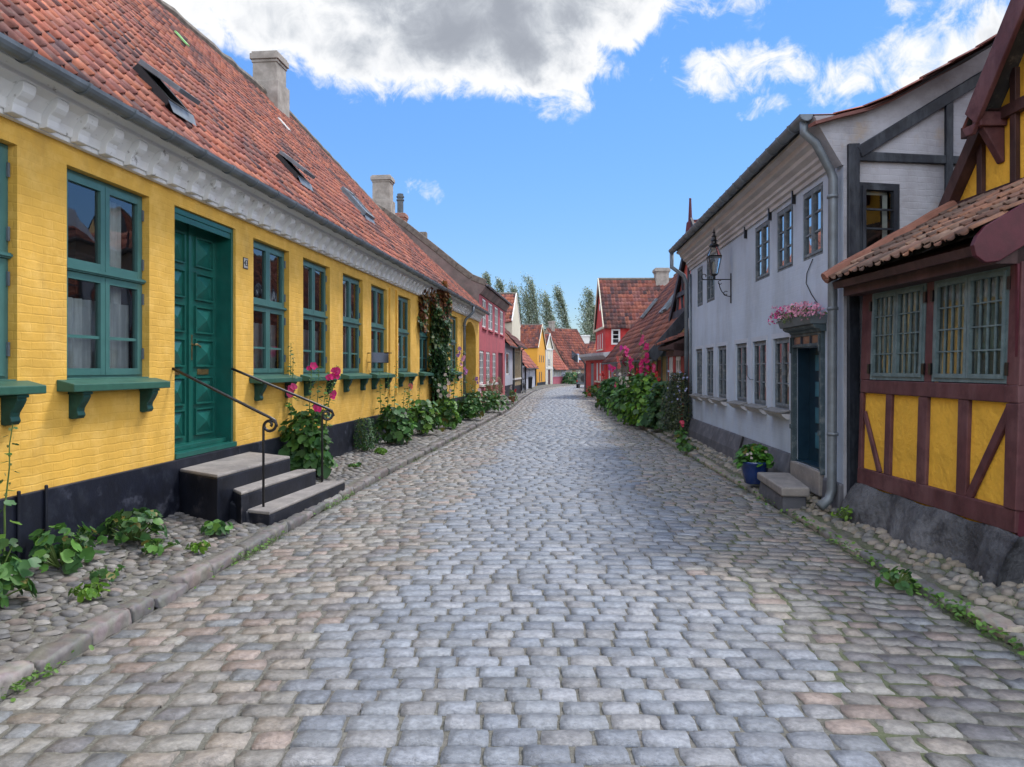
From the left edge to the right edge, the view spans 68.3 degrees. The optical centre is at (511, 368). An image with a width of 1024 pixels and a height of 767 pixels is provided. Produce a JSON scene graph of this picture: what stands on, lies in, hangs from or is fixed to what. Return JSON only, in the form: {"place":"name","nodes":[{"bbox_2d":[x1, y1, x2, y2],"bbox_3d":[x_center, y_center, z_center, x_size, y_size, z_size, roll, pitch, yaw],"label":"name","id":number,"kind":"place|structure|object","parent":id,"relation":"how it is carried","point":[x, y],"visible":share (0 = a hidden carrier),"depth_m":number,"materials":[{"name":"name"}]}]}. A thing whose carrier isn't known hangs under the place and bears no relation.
{"place":"outdoors","nodes":[
{"label":"outdoors","id":0,"kind":"place"},
{"bbox_2d":[0,383,567,665],"bbox_3d":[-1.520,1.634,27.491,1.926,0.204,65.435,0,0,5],"label":"pavement","id":1,"kind":"structure","parent":0,"point":[59,622],"depth_m":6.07,"materials":[{"name":"stone"}]},
{"bbox_2d":[0,424,40,607],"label":"mallow plant","id":2,"kind":"object","parent":1,"relation":"on","point":[16,566],"visible":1,"depth_m":5.07,"materials":[{"name":"green plant"}]},
{"bbox_2d":[22,522,107,573],"bbox_3d":[-3.536,1.411,5.990,0.568,0.376,0.590,0,0,41],"label":"mallow plant","id":3,"kind":"object","parent":1,"relation":"on","point":[71,553],"visible":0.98,"depth_m":5.88,"materials":[{"name":"green plant"}]},
{"bbox_2d":[68,582,110,602],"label":"weed","id":4,"kind":"object","parent":1,"relation":"on","point":[89,591],"visible":1,"depth_m":5.22,"materials":[{"name":"green plant"}]},
{"bbox_2d":[86,564,124,583],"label":"weed","id":5,"kind":"object","parent":1,"relation":"on","point":[97,574],"visible":0.99,"depth_m":5.60,"materials":[{"name":"green plant"}]},
{"bbox_2d":[94,507,167,545],"bbox_3d":[-3.436,1.424,6.825,0.624,0.323,0.527,0,0,0],"label":"mallow plant","id":6,"kind":"object","parent":1,"relation":"on","point":[129,528],"visible":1,"depth_m":6.75,"materials":[{"name":"green plant"}]},
{"bbox_2d":[141,538,179,555],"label":"weed","id":7,"kind":"object","parent":1,"relation":"on","point":[153,546],"visible":1,"depth_m":6.44,"materials":[{"name":"green plant"}]},
{"bbox_2d":[183,540,210,553],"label":"weed","id":8,"kind":"object","parent":1,"relation":"on","point":[203,546],"visible":1,"depth_m":6.54,"materials":[{"name":"green plant"}]},
{"bbox_2d":[199,519,233,534],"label":"weed","id":9,"kind":"object","parent":1,"relation":"on","point":[217,526],"visible":1,"depth_m":7.19,"materials":[{"name":"green plant"}]},
{"bbox_2d":[172,367,344,525],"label":"entrance steps","id":10,"kind":"structure","parent":1,"relation":"on","point":[262,487],"depth_m":8.16,"materials":[{"name":"stone"}]},
{"bbox_2d":[278,342,340,478],"bbox_3d":[-3.018,0.616,11.044,1.018,2.006,0.735,0,0,0],"label":"hollyhock","id":11,"kind":"object","parent":1,"relation":"on","point":[301,449],"visible":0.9,"depth_m":10.86,"materials":[{"name":"green plant"}]},
{"bbox_2d":[353,417,381,450],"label":"bush","id":12,"kind":"object","parent":1,"relation":"on","point":[371,443],"visible":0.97,"depth_m":14.22,"materials":[{"name":"green plant"}]},
{"bbox_2d":[374,361,417,444],"bbox_3d":[-2.494,0.717,15.783,0.964,1.762,0.937,0,0,0],"label":"hollyhock","id":13,"kind":"object","parent":1,"relation":"on","point":[398,434],"visible":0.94,"depth_m":15.68,"materials":[{"name":"green plant"}]},
{"bbox_2d":[405,377,446,433],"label":"hollyhock","id":14,"kind":"object","parent":1,"relation":"on","point":[427,419],"visible":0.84,"depth_m":17.87,"materials":[{"name":"green plant"}]},
{"bbox_2d":[433,344,465,429],"bbox_3d":[-1.720,0.473,20.032,0.948,2.266,0.846,0,0,22],"label":"hollyhock","id":15,"kind":"object","parent":1,"relation":"on","point":[452,419],"visible":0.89,"depth_m":19.94,"materials":[{"name":"green plant"}]},
{"bbox_2d":[457,364,486,419],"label":"hollyhock","id":16,"kind":"object","parent":1,"relation":"on","point":[470,412],"visible":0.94,"depth_m":23.34,"materials":[{"name":"green plant"}]},
{"bbox_2d":[467,370,513,410],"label":"flowering bush","id":17,"kind":"object","parent":1,"relation":"on","point":[491,401],"visible":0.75,"depth_m":27.30,"materials":[{"name":"green plant"}]},
{"bbox_2d":[482,377,506,404],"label":"dry grass","id":18,"kind":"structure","parent":1,"relation":"on","point":[490,384],"depth_m":31.49,"materials":[{"name":"beige plant"}]},
{"bbox_2d":[506,386,517,402],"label":"shrub","id":19,"kind":"object","parent":1,"relation":"on","point":[512,398],"visible":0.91,"depth_m":34.52,"materials":[{"name":"green plant"}]},
{"bbox_2d":[562,372,578,383],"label":"bush","id":20,"kind":"object","parent":1,"relation":"on","point":[572,376],"visible":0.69,"depth_m":93.17,"materials":[{"name":"green plant"}]},
{"bbox_2d":[0,391,1023,766],"bbox_3d":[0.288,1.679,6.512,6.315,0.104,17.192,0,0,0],"label":"road","id":21,"kind":"structure","parent":0,"point":[374,732],"depth_m":4.46,"materials":[{"name":"stone"}]},
{"bbox_2d":[0,384,580,700],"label":"kerb","id":22,"kind":"structure","parent":21,"relation":"on","point":[81,638],"depth_m":5.51,"materials":[{"name":"stone"}]},
{"bbox_2d":[0,421,1020,764],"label":"grass","id":23,"kind":"structure","parent":21,"relation":"on","point":[682,477],"depth_m":7.04,"materials":[{"name":"green plant"}]},
{"bbox_2d":[1,432,1023,701],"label":"weeds","id":24,"kind":"object","parent":21,"relation":"on","point":[937,596],"visible":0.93,"depth_m":5.21,"materials":[{"name":"green plant"}]},
{"bbox_2d":[593,396,1023,650],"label":"kerb","id":25,"kind":"structure","parent":21,"relation":"on","point":[992,618],"depth_m":6.39,"materials":[{"name":"stone"}]},
{"bbox_2d":[676,443,698,451],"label":"mallow plant","id":26,"kind":"object","parent":25,"relation":"on","point":[688,447],"visible":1,"depth_m":14.80,"materials":[{"name":"green plant"}]},
{"bbox_2d":[875,566,915,595],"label":"dock weed","id":27,"kind":"object","parent":21,"relation":"on","point":[892,576],"visible":1,"depth_m":5.72,"materials":[{"name":"green plant"}]},
{"bbox_2d":[6,405,1023,697],"bbox_3d":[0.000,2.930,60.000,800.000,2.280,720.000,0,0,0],"label":"ground","id":28,"kind":"structure","parent":0,"point":[388,473],"depth_m":6.34,"materials":[{"name":"green plant"}]},
{"bbox_2d":[0,0,489,559],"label":"yellow house","id":29,"kind":"structure","parent":28,"relation":"on","point":[178,190],"depth_m":8.10,"materials":[{"name":"brick"}]},
{"bbox_2d":[0,143,12,378],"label":"window","id":30,"kind":"structure","parent":29,"relation":"in","point":[4,164],"depth_m":5.86,"materials":[{"name":"green paint"}]},
{"bbox_2d":[67,168,145,377],"bbox_3d":[-3.901,-0.825,7.094,0.230,1.842,1.218,0,0,6],"label":"window","id":31,"kind":"structure","parent":29,"relation":"in","point":[98,339],"depth_m":7.12,"materials":[{"name":"green paint"}]},
{"bbox_2d":[175,207,236,458],"bbox_3d":[-3.718,-0.382,8.884,0.320,2.765,1.427,0,0,6],"label":"door","id":32,"kind":"structure","parent":29,"relation":"in","point":[203,247],"depth_m":9.17,"materials":[{"name":"green paint"}]},
{"bbox_2d":[253,240,286,374],"bbox_3d":[-3.541,-0.825,10.709,0.230,1.842,1.208,0,0,6],"label":"window","id":33,"kind":"structure","parent":29,"relation":"in","point":[264,334],"depth_m":10.75,"materials":[{"name":"green paint"}]},
{"bbox_2d":[303,259,327,373],"bbox_3d":[-3.366,-0.825,12.490,0.230,1.842,1.228,0,0,6],"label":"window","id":34,"kind":"structure","parent":29,"relation":"in","point":[310,336],"depth_m":12.56,"materials":[{"name":"green paint"}]},
{"bbox_2d":[343,275,360,372],"bbox_3d":[-3.175,-0.825,14.415,0.230,1.842,1.218,0,0,6],"label":"window","id":35,"kind":"structure","parent":29,"relation":"in","point":[349,322],"depth_m":14.48,"materials":[{"name":"green paint"}]},
{"bbox_2d":[367,352,388,362],"bbox_3d":[-2.726,-0.220,15.324,0.418,0.220,0.453,0,0,-43],"label":"window mirror","id":36,"kind":"object","parent":29,"relation":"attached to","point":[381,357],"depth_m":15.26,"materials":[{"name":"black metal"}]},
{"bbox_2d":[371,285,385,371],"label":"window","id":37,"kind":"structure","parent":29,"relation":"in","point":[375,327],"depth_m":16.27,"materials":[{"name":"green paint"}]},
{"bbox_2d":[398,296,408,371],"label":"window","id":38,"kind":"structure","parent":29,"relation":"in","point":[402,332],"depth_m":18.51,"materials":[{"name":"green paint"}]},
{"bbox_2d":[420,330,428,371],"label":"window","id":39,"kind":"structure","parent":29,"relation":"in","point":[423,336],"depth_m":20.76,"materials":[{"name":"green paint"}]},
{"bbox_2d":[417,280,453,422],"bbox_3d":[-2.049,-0.423,21.872,0.528,4.177,4.546,0,0,6],"label":"climbing ivy","id":40,"kind":"object","parent":29,"relation":"attached to","point":[441,327],"visible":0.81,"depth_m":21.44,"materials":[{"name":"green plant"}]},
{"bbox_2d":[450,316,456,370],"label":"window","id":41,"kind":"structure","parent":29,"relation":"in","point":[453,318],"depth_m":25.58,"materials":[{"name":"green paint"}]},
{"bbox_2d":[370,175,511,402],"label":"pink house","id":42,"kind":"structure","parent":28,"relation":"on","point":[493,302],"depth_m":32.20,"materials":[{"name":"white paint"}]},
{"bbox_2d":[480,351,482,383],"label":"window","id":43,"kind":"structure","parent":42,"relation":"in","point":[481,352],"depth_m":32.27,"materials":[{"name":"white paint"}]},
{"bbox_2d":[482,298,485,327],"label":"window","id":44,"kind":"structure","parent":42,"relation":"in","point":[483,301],"depth_m":32.99,"materials":[{"name":"white paint"}]},
{"bbox_2d":[486,352,488,383],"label":"window","id":45,"kind":"structure","parent":42,"relation":"in","point":[487,353],"depth_m":33.99,"materials":[{"name":"white paint"}]},
{"bbox_2d":[489,303,491,329],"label":"window","id":46,"kind":"structure","parent":42,"relation":"in","point":[490,305],"depth_m":35.28,"materials":[{"name":"white paint"}]},
{"bbox_2d":[498,353,501,392],"bbox_3d":[-0.661,0.280,38.994,0.055,2.140,2.058,0,0,6],"label":"door","id":47,"kind":"structure","parent":42,"relation":"in","point":[499,354],"depth_m":39.17,"materials":[{"name":"wood"}]},
{"bbox_2d":[493,276,507,291],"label":"poplar tree","id":48,"kind":"object","parent":28,"relation":"on","point":[499,286],"visible":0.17,"depth_m":121.73,"materials":[{"name":"green plant"}]},
{"bbox_2d":[498,292,520,342],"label":"gabled house","id":49,"kind":"structure","parent":28,"relation":"on","point":[512,322],"depth_m":50.95,"materials":[{"name":"white paint"}]},
{"bbox_2d":[505,333,517,395],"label":"grey house","id":50,"kind":"structure","parent":28,"relation":"on","point":[510,344],"depth_m":43.22,"materials":[{"name":"paint"}]},
{"bbox_2d":[504,281,525,323],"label":"poplar tree","id":51,"kind":"object","parent":28,"relation":"on","point":[511,289],"visible":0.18,"depth_m":125.77,"materials":[{"name":"green plant"}]},
{"bbox_2d":[505,328,527,393],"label":"cream house","id":52,"kind":"structure","parent":28,"relation":"on","point":[517,369],"depth_m":48.27,"materials":[{"name":"paint"}]},
{"bbox_2d":[518,288,532,323],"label":"poplar tree","id":53,"kind":"object","parent":28,"relation":"on","point":[524,303],"visible":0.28,"depth_m":127.67,"materials":[{"name":"green plant"}]},
{"bbox_2d":[516,272,541,323],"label":"poplar tree","id":54,"kind":"object","parent":28,"relation":"on","point":[532,294],"visible":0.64,"depth_m":123.71,"materials":[{"name":"green plant"}]},
{"bbox_2d":[521,348,538,390],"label":"grey house","id":55,"kind":"structure","parent":28,"relation":"on","point":[529,367],"depth_m":63.71,"materials":[{"name":"paint"}]},
{"bbox_2d":[520,324,546,385],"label":"orange house","id":56,"kind":"structure","parent":28,"relation":"on","point":[532,338],"depth_m":81.80,"materials":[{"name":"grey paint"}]},
{"bbox_2d":[533,284,558,331],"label":"poplar tree","id":57,"kind":"object","parent":28,"relation":"on","point":[546,305],"visible":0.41,"depth_m":119.77,"materials":[{"name":"green plant"}]},
{"bbox_2d":[544,333,553,384],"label":"white house","id":58,"kind":"structure","parent":28,"relation":"on","point":[549,362],"depth_m":88.10,"materials":[{"name":"paint"}]},
{"bbox_2d":[553,350,568,383],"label":"pink house","id":59,"kind":"structure","parent":28,"relation":"on","point":[560,368],"depth_m":93.73,"materials":[{"name":"paint"}]},
{"bbox_2d":[550,282,573,327],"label":"poplar tree","id":60,"kind":"object","parent":28,"relation":"on","point":[562,309],"visible":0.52,"depth_m":121.70,"materials":[{"name":"green plant"}]},
{"bbox_2d":[544,321,589,379],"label":"brick house","id":61,"kind":"structure","parent":28,"relation":"on","point":[569,346],"depth_m":100.01,"materials":[{"name":"brick"}]},
{"bbox_2d":[575,286,595,334],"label":"poplar tree","id":62,"kind":"object","parent":28,"relation":"on","point":[590,298],"visible":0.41,"depth_m":115.78,"materials":[{"name":"green plant"}]},
{"bbox_2d":[581,335,595,352],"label":"gabled brick house","id":63,"kind":"structure","parent":28,"relation":"on","point":[590,346],"depth_m":110.53,"materials":[{"name":"brick"}]},
{"bbox_2d":[579,268,671,395],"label":"red house","id":64,"kind":"structure","parent":28,"relation":"on","point":[622,305],"depth_m":43.72,"materials":[{"name":"paint"}]},
{"bbox_2d":[611,329,619,344],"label":"window","id":65,"kind":"structure","parent":64,"relation":"in","point":[612,330],"depth_m":41.94,"materials":[{"name":"white paint"}]},
{"bbox_2d":[601,273,677,376],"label":"house","id":66,"kind":"structure","parent":28,"relation":"on","point":[631,336],"depth_m":34.57,"materials":[{"name":"ceramic"}]},
{"bbox_2d":[620,293,688,381],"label":"brown roofed cottage","id":67,"kind":"structure","parent":28,"relation":"on","point":[661,327],"depth_m":24.19,"materials":[{"name":"tile"}]},
{"bbox_2d":[655,198,697,419],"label":"red cottage","id":68,"kind":"structure","parent":28,"relation":"on","point":[673,347],"depth_m":20.36,"materials":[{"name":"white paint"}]},
{"bbox_2d":[676,356,680,392],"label":"window","id":69,"kind":"structure","parent":68,"relation":"in","point":[678,359],"depth_m":19.43,"materials":[{"name":"white paint"}]},
{"bbox_2d":[668,34,996,511],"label":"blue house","id":70,"kind":"structure","parent":28,"relation":"on","point":[797,208],"depth_m":9.50,"materials":[{"name":"grey paint"}]},
{"bbox_2d":[697,349,701,393],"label":"window","id":71,"kind":"structure","parent":70,"relation":"in","point":[699,352],"depth_m":16.75,"materials":[{"name":"grey paint"}]},
{"bbox_2d":[698,266,702,306],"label":"window","id":72,"kind":"structure","parent":70,"relation":"in","point":[700,271],"depth_m":16.56,"materials":[{"name":"grey paint"}]},
{"bbox_2d":[707,348,712,395],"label":"window","id":73,"kind":"structure","parent":70,"relation":"in","point":[709,350],"depth_m":15.63,"materials":[{"name":"grey glass"}]},
{"bbox_2d":[707,258,714,302],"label":"window","id":74,"kind":"structure","parent":70,"relation":"in","point":[710,283],"depth_m":15.47,"materials":[{"name":"grey paint"}]},
{"bbox_2d":[701,229,731,302],"bbox_3d":[3.700,-1.865,13.664,0.536,1.370,0.240,0,0,3],"label":"street lantern","id":75,"kind":"object","parent":70,"relation":"attached to","point":[713,244],"visible":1,"depth_m":13.64,"materials":[{"name":"black metal"}]},
{"bbox_2d":[719,346,725,397],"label":"window","id":76,"kind":"structure","parent":70,"relation":"in","point":[722,350],"depth_m":14.45,"materials":[{"name":"grey paint"}]},
{"bbox_2d":[737,343,746,401],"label":"window","id":77,"kind":"structure","parent":70,"relation":"in","point":[741,348],"depth_m":12.91,"materials":[{"name":"grey paint"}]},
{"bbox_2d":[755,341,765,404],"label":"window","id":78,"kind":"structure","parent":70,"relation":"in","point":[760,346],"depth_m":11.78,"materials":[{"name":"grey paint"}]},
{"bbox_2d":[756,221,769,281],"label":"window","id":79,"kind":"structure","parent":70,"relation":"in","point":[763,231],"depth_m":11.59,"materials":[{"name":"grey paint"}]},
{"bbox_2d":[775,338,788,408],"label":"window","id":80,"kind":"structure","parent":70,"relation":"in","point":[781,345],"depth_m":10.64,"materials":[{"name":"grey paint"}]},
{"bbox_2d":[778,204,792,271],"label":"window","id":81,"kind":"structure","parent":70,"relation":"in","point":[785,217],"depth_m":10.44,"materials":[{"name":"grey paint"}]},
{"bbox_2d":[768,301,826,328],"bbox_3d":[3.560,-0.683,9.456,0.338,0.311,1.530,0,0,3],"label":"flower box","id":82,"kind":"object","parent":70,"relation":"on","point":[796,316],"visible":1,"depth_m":9.17,"materials":[{"name":"pink plant"}]},
{"bbox_2d":[796,348,818,469],"bbox_3d":[3.830,0.482,9.479,0.200,1.495,1.006,0,0,3],"label":"door","id":83,"kind":"structure","parent":70,"relation":"in","point":[808,358],"depth_m":9.94,"materials":[{"name":"blue paint"}]},
{"bbox_2d":[804,182,822,260],"bbox_3d":[3.752,-1.800,9.347,0.062,0.852,0.726,0,0,3],"label":"window","id":84,"kind":"structure","parent":70,"relation":"in","point":[813,200],"depth_m":9.31,"materials":[{"name":"grey paint"}]},
{"bbox_2d":[860,182,899,250],"bbox_3d":[4.087,-1.664,8.444,0.508,0.801,0.102,0,0,-11],"label":"window","id":85,"kind":"structure","parent":70,"relation":"in","point":[866,188],"depth_m":8.43,"materials":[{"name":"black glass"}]},
{"bbox_2d":[821,0,1023,586],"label":"timbered house","id":86,"kind":"structure","parent":28,"relation":"on","point":[940,288],"depth_m":6.70,"materials":[{"name":"yellow paint"}]},
{"bbox_2d":[870,283,926,380],"bbox_3d":[3.784,-0.338,7.401,0.081,0.907,1.015,0,0,0],"label":"window","id":87,"kind":"structure","parent":86,"relation":"in","point":[898,323],"depth_m":7.36,"materials":[{"name":"teal paint"}]},
{"bbox_2d":[932,266,1009,383],"bbox_3d":[3.794,-0.338,6.251,0.081,0.907,1.024,0,0,0],"label":"window","id":88,"kind":"structure","parent":86,"relation":"in","point":[971,311],"depth_m":6.21,"materials":[{"name":"teal paint"}]},
{"bbox_2d":[430,384,681,453],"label":"road","id":89,"kind":"structure","parent":0,"point":[554,407],"depth_m":20.15,"materials":[{"name":"stone"}]},
{"bbox_2d":[576,373,583,387],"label":"parked car","id":90,"kind":"object","parent":89,"relation":"on","point":[580,379],"visible":0.44,"depth_m":69.85,"materials":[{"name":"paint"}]},
{"bbox_2d":[163,0,1009,334],"label":"sky","id":91,"kind":"structure","parent":0,"point":[569,143],"materials":[{"name":"blue"}]},
{"bbox_2d":[579,303,595,340],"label":"poplar tree","id":92,"kind":"object","parent":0,"point":[590,323],"visible":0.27,"depth_m":111.74,"materials":[{"name":"green plant"}]},
{"bbox_2d":[606,398,1023,632],"bbox_3d":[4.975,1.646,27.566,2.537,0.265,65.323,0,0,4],"label":"pavement","id":93,"kind":"structure","parent":0,"point":[970,591],"depth_m":6.21,"materials":[{"name":"stone"}]},
{"bbox_2d":[582,384,598,396],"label":"bush","id":94,"kind":"object","parent":93,"relation":"on","point":[592,390],"visible":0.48,"depth_m":44.32,"materials":[{"name":"green plant"}]},
{"bbox_2d":[595,371,616,408],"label":"hollyhock","id":95,"kind":"object","parent":93,"relation":"on","point":[601,384],"visible":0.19,"depth_m":30.75,"materials":[{"name":"green plant"}]},
{"bbox_2d":[596,345,623,409],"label":"hollyhock","id":96,"kind":"object","parent":93,"relation":"on","point":[606,384],"visible":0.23,"depth_m":28.82,"materials":[{"name":"green plant"}]},
{"bbox_2d":[602,354,630,412],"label":"hollyhock","id":97,"kind":"object","parent":93,"relation":"on","point":[611,382],"visible":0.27,"depth_m":26.97,"materials":[{"name":"green plant"}]},
{"bbox_2d":[606,356,631,413],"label":"hollyhock","id":98,"kind":"object","parent":93,"relation":"on","point":[616,380],"visible":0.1,"depth_m":25.35,"materials":[{"name":"green plant"}]},
{"bbox_2d":[607,345,639,417],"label":"hollyhock","id":99,"kind":"object","parent":93,"relation":"on","point":[620,383],"visible":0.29,"depth_m":23.77,"materials":[{"name":"green plant"}]},
{"bbox_2d":[614,356,651,421],"bbox_3d":[3.811,0.630,22.371,1.415,2.020,1.252,0,0,-39],"label":"hollyhock","id":100,"kind":"object","parent":93,"relation":"on","point":[627,385],"visible":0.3,"depth_m":22.25,"materials":[{"name":"green plant"}]},
{"bbox_2d":[620,330,663,426],"bbox_3d":[3.731,0.273,20.950,1.441,2.706,1.235,0,0,29],"label":"hollyhock","id":101,"kind":"object","parent":93,"relation":"on","point":[644,388],"visible":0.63,"depth_m":20.84,"materials":[{"name":"green plant"}]},
{"bbox_2d":[640,371,678,430],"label":"hollyhock","id":102,"kind":"object","parent":93,"relation":"on","point":[653,414],"visible":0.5,"depth_m":19.35,"materials":[{"name":"green plant"}]},
{"bbox_2d":[659,370,692,435],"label":"shrub","id":103,"kind":"object","parent":93,"relation":"on","point":[676,413],"visible":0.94,"depth_m":17.55,"materials":[{"name":"green plant"}]},
{"bbox_2d":[672,420,690,444],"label":"mallow plant","id":104,"kind":"object","parent":93,"relation":"on","point":[680,439],"visible":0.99,"depth_m":16.14,"materials":[{"name":"green plant"}]},
{"bbox_2d":[733,443,775,484],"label":"potted plant","id":105,"kind":"object","parent":93,"relation":"on","point":[752,464],"visible":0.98,"depth_m":10.31,"materials":[{"name":"green plant"}]},
{"bbox_2d":[757,472,809,512],"bbox_3d":[3.369,1.540,9.421,0.432,0.320,1.259,0,0,10],"label":"stone step","id":106,"kind":"object","parent":93,"relation":"on","point":[784,491],"visible":0.92,"depth_m":9.06,"materials":[{"name":"grey stone"}]},
{"bbox_2d":[831,505,852,520],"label":"dock weed","id":107,"kind":"object","parent":93,"relation":"on","point":[845,514],"visible":0.98,"depth_m":7.94,"materials":[{"name":"green plant"}]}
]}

